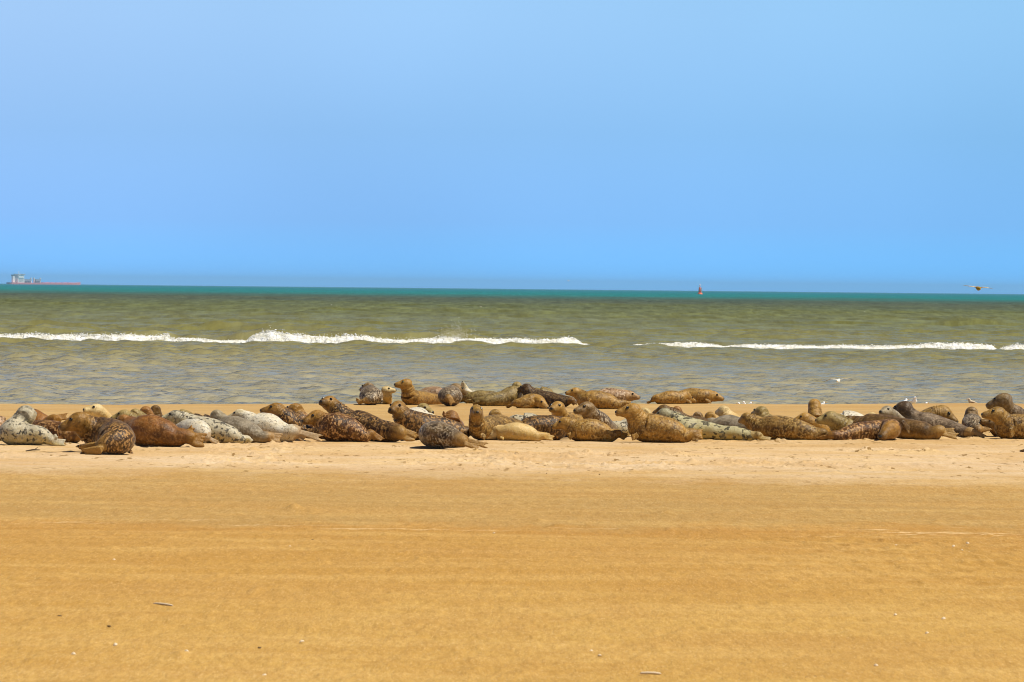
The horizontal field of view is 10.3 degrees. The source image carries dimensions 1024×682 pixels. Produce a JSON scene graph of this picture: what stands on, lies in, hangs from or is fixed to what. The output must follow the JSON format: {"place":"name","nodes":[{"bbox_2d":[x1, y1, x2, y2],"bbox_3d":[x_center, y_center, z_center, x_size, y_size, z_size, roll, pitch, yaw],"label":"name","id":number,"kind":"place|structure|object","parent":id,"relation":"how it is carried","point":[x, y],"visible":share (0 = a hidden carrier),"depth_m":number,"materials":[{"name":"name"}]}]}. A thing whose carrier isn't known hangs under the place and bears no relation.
{"place":"outdoors","nodes":[
{"label":"outdoors","id":0,"kind":"place"},
{"bbox_2d":[0,403,1023,681],"bbox_3d":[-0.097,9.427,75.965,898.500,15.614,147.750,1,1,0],"label":"sand","id":1,"kind":"structure","parent":0,"point":[628,559],"depth_m":50.23,"materials":[{"name":"beige sand"}]},
{"bbox_2d":[0,416,5,440],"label":"grey seal","id":2,"kind":"object","parent":1,"relation":"on","point":[2,419],"visible":0.15,"depth_m":87.50,"materials":[{"name":"fur"}]},
{"bbox_2d":[0,405,65,445],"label":"grey seal","id":3,"kind":"object","parent":1,"relation":"on","point":[18,427],"visible":1,"depth_m":84.32,"materials":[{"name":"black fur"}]},
{"bbox_2d":[34,409,66,421],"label":"grey seal","id":4,"kind":"object","parent":1,"relation":"on","point":[54,417],"visible":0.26,"depth_m":91.60,"materials":[{"name":"orange fur"}]},
{"bbox_2d":[32,420,82,442],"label":"grey seal","id":5,"kind":"object","parent":1,"relation":"on","point":[51,426],"visible":0.32,"depth_m":85.98,"materials":[{"name":"red fur"}]},
{"bbox_2d":[58,412,135,454],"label":"grey seal","id":6,"kind":"object","parent":1,"relation":"on","point":[100,435],"visible":1,"depth_m":80.32,"materials":[{"name":"brown fur"}]},
{"bbox_2d":[83,404,111,417],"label":"grey seal","id":7,"kind":"object","parent":1,"relation":"on","point":[97,410],"visible":0.2,"depth_m":91.02,"materials":[{"name":"beige fur"}]},
{"bbox_2d":[110,409,138,418],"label":"grey seal","id":8,"kind":"object","parent":1,"relation":"on","point":[121,412],"visible":0.11,"depth_m":88.17,"materials":[{"name":"green fur"}]},
{"bbox_2d":[131,408,146,415],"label":"grey seal","id":9,"kind":"object","parent":1,"relation":"on","point":[138,412],"visible":0.12,"depth_m":91.22,"materials":[{"name":"green fur"}]},
{"bbox_2d":[140,406,153,414],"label":"grey seal","id":10,"kind":"object","parent":1,"relation":"on","point":[147,410],"visible":0.12,"depth_m":92.47,"materials":[{"name":"orange fur"}]},
{"bbox_2d":[151,405,162,416],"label":"grey seal","id":11,"kind":"object","parent":1,"relation":"on","point":[156,409],"visible":0.17,"depth_m":94.52,"materials":[{"name":"brown fur"}]},
{"bbox_2d":[116,414,206,446],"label":"grey seal","id":12,"kind":"object","parent":1,"relation":"on","point":[154,430],"visible":0.83,"depth_m":84.70,"materials":[{"name":"orange fur"}]},
{"bbox_2d":[153,603,172,605],"bbox_3d":[-2.609,1.968,42.562,0.028,0.016,0.285,0,1,-33],"label":"razor shell","id":13,"kind":"object","parent":1,"relation":"on","point":[167,604],"visible":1,"depth_m":42.52},
{"bbox_2d":[175,419,218,443],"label":"grey seal","id":14,"kind":"object","parent":1,"relation":"on","point":[199,426],"visible":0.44,"depth_m":85.89,"materials":[{"name":"fur"}]},
{"bbox_2d":[162,410,252,443],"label":"grey seal","id":15,"kind":"object","parent":1,"relation":"on","point":[222,432],"visible":0.69,"depth_m":86.54,"materials":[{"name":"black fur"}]},
{"bbox_2d":[210,410,282,442],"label":"grey seal","id":16,"kind":"object","parent":1,"relation":"on","point":[256,433],"visible":0.66,"depth_m":87.35,"materials":[{"name":"silver fur"}]},
{"bbox_2d":[228,409,322,441],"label":"grey seal","id":17,"kind":"object","parent":1,"relation":"on","point":[270,422],"visible":0.73,"depth_m":88.03,"materials":[{"name":"fur"}]},
{"bbox_2d":[260,403,322,438],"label":"grey seal","id":18,"kind":"object","parent":1,"relation":"on","point":[282,412],"visible":0.58,"depth_m":89.68,"materials":[{"name":"brown fur"}]},
{"bbox_2d":[287,403,314,427],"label":"grey seal","id":19,"kind":"object","parent":1,"relation":"on","point":[297,408],"visible":0.16,"depth_m":91.00,"materials":[{"name":"red fur"}]},
{"bbox_2d":[301,410,384,441],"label":"grey seal","id":20,"kind":"object","parent":1,"relation":"on","point":[337,427],"visible":0.99,"depth_m":88.66,"materials":[{"name":"red fur"}]},
{"bbox_2d":[319,396,417,441],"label":"grey seal","id":21,"kind":"object","parent":1,"relation":"on","point":[388,431],"visible":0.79,"depth_m":89.32,"materials":[{"name":"brown fur"}]},
{"bbox_2d":[356,382,382,404],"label":"grey seal","id":22,"kind":"object","parent":1,"relation":"on","point":[370,394],"visible":1,"depth_m":115.89,"materials":[{"name":"brown fur"}]},
{"bbox_2d":[378,386,396,403],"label":"grey seal","id":23,"kind":"object","parent":1,"relation":"on","point":[387,391],"visible":0.47,"depth_m":116.92,"materials":[{"name":"beige fur"}]},
{"bbox_2d":[394,378,441,404],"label":"grey seal","id":24,"kind":"object","parent":1,"relation":"on","point":[410,395],"visible":0.79,"depth_m":116.44,"materials":[{"name":"beige fur"}]},
{"bbox_2d":[409,407,433,414],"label":"grey seal","id":25,"kind":"object","parent":1,"relation":"on","point":[420,409],"visible":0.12,"depth_m":93.15,"materials":[{"name":"fur"}]},
{"bbox_2d":[417,403,433,413],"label":"grey seal","id":26,"kind":"object","parent":1,"relation":"on","point":[426,407],"visible":0.11,"depth_m":94.91,"materials":[{"name":"green fur"}]},
{"bbox_2d":[388,400,474,439],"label":"grey seal","id":27,"kind":"object","parent":1,"relation":"on","point":[405,416],"visible":0.64,"depth_m":89.72,"materials":[{"name":"brown fur"}]},
{"bbox_2d":[419,386,462,396],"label":"grey seal","id":28,"kind":"object","parent":1,"relation":"on","point":[434,389],"visible":0.21,"depth_m":118.28,"materials":[{"name":"fur"}]},
{"bbox_2d":[438,383,466,405],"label":"grey seal","id":29,"kind":"object","parent":1,"relation":"on","point":[452,394],"visible":1,"depth_m":115.19,"materials":[{"name":"brown fur"}]},
{"bbox_2d":[418,421,487,447],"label":"grey seal","id":30,"kind":"object","parent":1,"relation":"on","point":[436,434],"visible":1,"depth_m":85.22,"materials":[{"name":"brown fur"}]},
{"bbox_2d":[442,410,463,424],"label":"grey seal","id":31,"kind":"object","parent":1,"relation":"on","point":[452,414],"visible":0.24,"depth_m":93.12,"materials":[{"name":"orange fur"}]},
{"bbox_2d":[461,381,473,391],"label":"grey seal","id":32,"kind":"object","parent":1,"relation":"on","point":[464,386],"visible":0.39,"depth_m":119.35,"materials":[{"name":"fur"}]},
{"bbox_2d":[460,390,494,402],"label":"grey seal","id":33,"kind":"object","parent":1,"relation":"on","point":[474,394],"visible":0.27,"depth_m":118.56,"materials":[{"name":"green fur"}]},
{"bbox_2d":[465,382,522,405],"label":"grey seal","id":34,"kind":"object","parent":1,"relation":"on","point":[507,396],"visible":0.9,"depth_m":115.73,"materials":[{"name":"green fur"}]},
{"bbox_2d":[489,409,501,414],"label":"grey seal","id":35,"kind":"object","parent":1,"relation":"on","point":[494,411],"visible":0.11,"depth_m":93.56,"materials":[{"name":"fur"}]},
{"bbox_2d":[469,404,522,439],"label":"grey seal","id":36,"kind":"object","parent":1,"relation":"on","point":[481,426],"visible":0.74,"depth_m":89.88,"materials":[{"name":"fur"}]},
{"bbox_2d":[486,422,554,440],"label":"grey seal","id":37,"kind":"object","parent":1,"relation":"on","point":[515,431],"visible":1,"depth_m":89.90,"materials":[{"name":"beige fur"}]},
{"bbox_2d":[510,413,535,419],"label":"grey seal","id":38,"kind":"object","parent":1,"relation":"on","point":[519,417],"visible":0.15,"depth_m":93.52,"materials":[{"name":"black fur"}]},
{"bbox_2d":[506,394,548,408],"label":"grey seal","id":39,"kind":"object","parent":1,"relation":"on","point":[532,401],"visible":0.92,"depth_m":113.11,"materials":[{"name":"beige fur"}]},
{"bbox_2d":[521,415,566,439],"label":"grey seal","id":40,"kind":"object","parent":1,"relation":"on","point":[542,423],"visible":0.42,"depth_m":90.98,"materials":[{"name":"brown fur"}]},
{"bbox_2d":[536,386,554,392],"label":"grey seal","id":41,"kind":"object","parent":1,"relation":"on","point":[545,388],"visible":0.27,"depth_m":119.72,"materials":[{"name":"green fur"}]},
{"bbox_2d":[517,383,576,406],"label":"grey seal","id":42,"kind":"object","parent":1,"relation":"on","point":[547,396],"visible":0.56,"depth_m":115.51,"materials":[{"name":"brown fur"}]},
{"bbox_2d":[549,401,582,436],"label":"grey seal","id":43,"kind":"object","parent":1,"relation":"on","point":[556,408],"visible":0.3,"depth_m":92.23,"materials":[{"name":"beige fur"}]},
{"bbox_2d":[551,417,627,441],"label":"grey seal","id":44,"kind":"object","parent":1,"relation":"on","point":[595,430],"visible":1,"depth_m":90.36,"materials":[{"name":"beige fur"}]},
{"bbox_2d":[573,401,617,428],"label":"grey seal","id":45,"kind":"object","parent":1,"relation":"on","point":[587,410],"visible":0.55,"depth_m":92.06,"materials":[{"name":"brown fur"}]},
{"bbox_2d":[565,387,630,408],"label":"grey seal","id":46,"kind":"object","parent":1,"relation":"on","point":[600,399],"visible":0.82,"depth_m":114.28,"materials":[{"name":"beige fur"}]},
{"bbox_2d":[599,388,640,400],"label":"grey seal","id":47,"kind":"object","parent":1,"relation":"on","point":[626,395],"visible":0.44,"depth_m":118.79,"materials":[{"name":"fur"}]},
{"bbox_2d":[613,418,629,436],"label":"grey seal","id":48,"kind":"object","parent":1,"relation":"on","point":[622,426],"visible":0.28,"depth_m":93.01,"materials":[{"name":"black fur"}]},
{"bbox_2d":[642,407,650,412],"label":"grey seal","id":49,"kind":"object","parent":1,"relation":"on","point":[646,410],"visible":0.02,"depth_m":96.31,"materials":[{"name":"beige fur"}]},
{"bbox_2d":[640,672,660,673],"bbox_3d":[0.863,2.069,35.460,0.134,0.016,0.028,1,1,11],"label":"razor shell","id":50,"kind":"object","parent":1,"relation":"on","point":[650,673],"visible":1,"depth_m":35.45},
{"bbox_2d":[615,403,702,442],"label":"grey seal","id":51,"kind":"object","parent":1,"relation":"on","point":[642,426],"visible":0.98,"depth_m":90.18,"materials":[{"name":"beige fur"}]},
{"bbox_2d":[647,390,695,403],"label":"grey seal","id":52,"kind":"object","parent":1,"relation":"on","point":[675,397],"visible":0.93,"depth_m":119.58,"materials":[{"name":"beige fur"}]},
{"bbox_2d":[652,404,708,420],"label":"grey seal","id":53,"kind":"object","parent":1,"relation":"on","point":[655,411],"visible":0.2,"depth_m":93.25,"materials":[{"name":"brown fur"}]},
{"bbox_2d":[693,411,703,417],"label":"grey seal","id":54,"kind":"object","parent":1,"relation":"on","point":[699,414],"visible":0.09,"depth_m":95.89,"materials":[{"name":"brown fur"}]},
{"bbox_2d":[684,388,723,403],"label":"grey seal","id":55,"kind":"object","parent":1,"relation":"on","point":[702,396],"visible":0.76,"depth_m":120.67,"materials":[{"name":"beige fur"}]},
{"bbox_2d":[704,412,715,418],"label":"grey seal","id":56,"kind":"object","parent":1,"relation":"on","point":[709,415],"visible":0.12,"depth_m":95.86,"materials":[{"name":"fur"}]},
{"bbox_2d":[656,408,770,440],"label":"grey seal","id":57,"kind":"object","parent":1,"relation":"on","point":[713,431],"visible":0.68,"depth_m":91.48,"materials":[{"name":"yellow fur"}]},
{"bbox_2d":[715,406,740,416],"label":"grey seal","id":58,"kind":"object","parent":1,"relation":"on","point":[722,410],"visible":0.22,"depth_m":96.96,"materials":[{"name":"beige fur"}]},
{"bbox_2d":[708,415,748,429],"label":"grey seal","id":59,"kind":"object","parent":1,"relation":"on","point":[728,420],"visible":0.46,"depth_m":92.88,"materials":[{"name":"silver fur"}]},
{"bbox_2d":[751,406,772,416],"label":"grey seal","id":60,"kind":"object","parent":1,"relation":"on","point":[762,411],"visible":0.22,"depth_m":96.53,"materials":[{"name":"green fur"}]},
{"bbox_2d":[738,412,827,439],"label":"grey seal","id":61,"kind":"object","parent":1,"relation":"on","point":[773,427],"visible":0.89,"depth_m":91.80,"materials":[{"name":"fur"}]},
{"bbox_2d":[795,412,829,431],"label":"grey seal","id":62,"kind":"object","parent":1,"relation":"on","point":[809,418],"visible":0.26,"depth_m":95.29,"materials":[{"name":"beige fur"}]},
{"bbox_2d":[808,399,822,417],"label":"grey seal","id":63,"kind":"object","parent":1,"relation":"on","point":[814,408],"visible":0.25,"depth_m":96.27,"materials":[{"name":"beige fur"}]},
{"bbox_2d":[815,411,852,430],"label":"grey seal","id":64,"kind":"object","parent":1,"relation":"on","point":[832,420],"visible":0.42,"depth_m":92.89,"materials":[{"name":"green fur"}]},
{"bbox_2d":[840,410,863,415],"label":"grey seal","id":65,"kind":"object","parent":1,"relation":"on","point":[848,412],"visible":0.17,"depth_m":97.19,"materials":[{"name":"fur"}]},
{"bbox_2d":[819,419,900,439],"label":"grey seal","id":66,"kind":"object","parent":1,"relation":"on","point":[887,429],"visible":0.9,"depth_m":91.57,"materials":[{"name":"red fur"}]},
{"bbox_2d":[879,405,904,417],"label":"grey seal","id":67,"kind":"object","parent":1,"relation":"on","point":[887,410],"visible":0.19,"depth_m":94.00,"materials":[{"name":"silver fur"}]},
{"bbox_2d":[846,414,958,439],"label":"grey seal","id":68,"kind":"object","parent":1,"relation":"on","point":[916,429],"visible":0.66,"depth_m":92.24,"materials":[{"name":"brown fur"}]},
{"bbox_2d":[909,397,916,403],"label":"gull","id":69,"kind":"object","parent":1,"relation":"on","point":[913,401],"visible":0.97,"depth_m":123.77,"materials":[{"name":"white"}]},
{"bbox_2d":[893,401,985,437],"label":"grey seal","id":70,"kind":"object","parent":1,"relation":"on","point":[905,409],"visible":0.57,"depth_m":94.62,"materials":[{"name":"brown fur"}]},
{"bbox_2d":[920,405,958,421],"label":"grey seal","id":71,"kind":"object","parent":1,"relation":"on","point":[944,411],"visible":0.25,"depth_m":96.06,"materials":[{"name":"fur"}]},
{"bbox_2d":[962,407,991,435],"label":"grey seal","id":72,"kind":"object","parent":1,"relation":"on","point":[971,417],"visible":0.77,"depth_m":95.24,"materials":[{"name":"brown fur"}]},
{"bbox_2d":[980,419,996,435],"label":"grey seal","id":73,"kind":"object","parent":1,"relation":"on","point":[988,423],"visible":0.27,"depth_m":95.05,"materials":[{"name":"brown fur"}]},
{"bbox_2d":[981,407,1023,438],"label":"grey seal","id":74,"kind":"object","parent":1,"relation":"on","point":[1007,425],"visible":0.96,"depth_m":93.96,"materials":[{"name":"fur"}]},
{"bbox_2d":[985,393,1023,413],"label":"grey seal","id":75,"kind":"object","parent":1,"relation":"on","point":[1005,402],"visible":0.56,"depth_m":97.88,"materials":[{"name":"brown fur"}]},
{"bbox_2d":[0,284,1023,404],"bbox_3d":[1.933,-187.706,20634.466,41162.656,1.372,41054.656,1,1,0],"label":"sea","id":76,"kind":"structure","parent":0,"point":[610,328],"depth_m":262.51,"materials":[{"name":"liquid"}]},
{"bbox_2d":[6,271,80,284],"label":"cargo ship","id":77,"kind":"object","parent":76,"relation":"on","point":[18,278],"visible":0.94,"depth_m":19938.15,"materials":[{"name":"red paint"}]},
{"bbox_2d":[0,320,1023,349],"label":"surf foam","id":78,"kind":"object","parent":76,"relation":"on","point":[271,335],"visible":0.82,"depth_m":266.38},
{"bbox_2d":[826,378,852,382],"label":"gull","id":79,"kind":"object","parent":76,"relation":"on","point":[838,380],"visible":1,"depth_m":130.95,"materials":[{"name":"white"}]},
{"bbox_2d":[0,0,1023,293],"label":"sky","id":80,"kind":"structure","parent":0,"point":[868,146],"materials":[{"name":"blue"}]},
{"bbox_2d":[964,285,987,290],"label":"gull","id":81,"kind":"object","parent":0,"point":[978,288],"visible":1,"depth_m":174.93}
]}

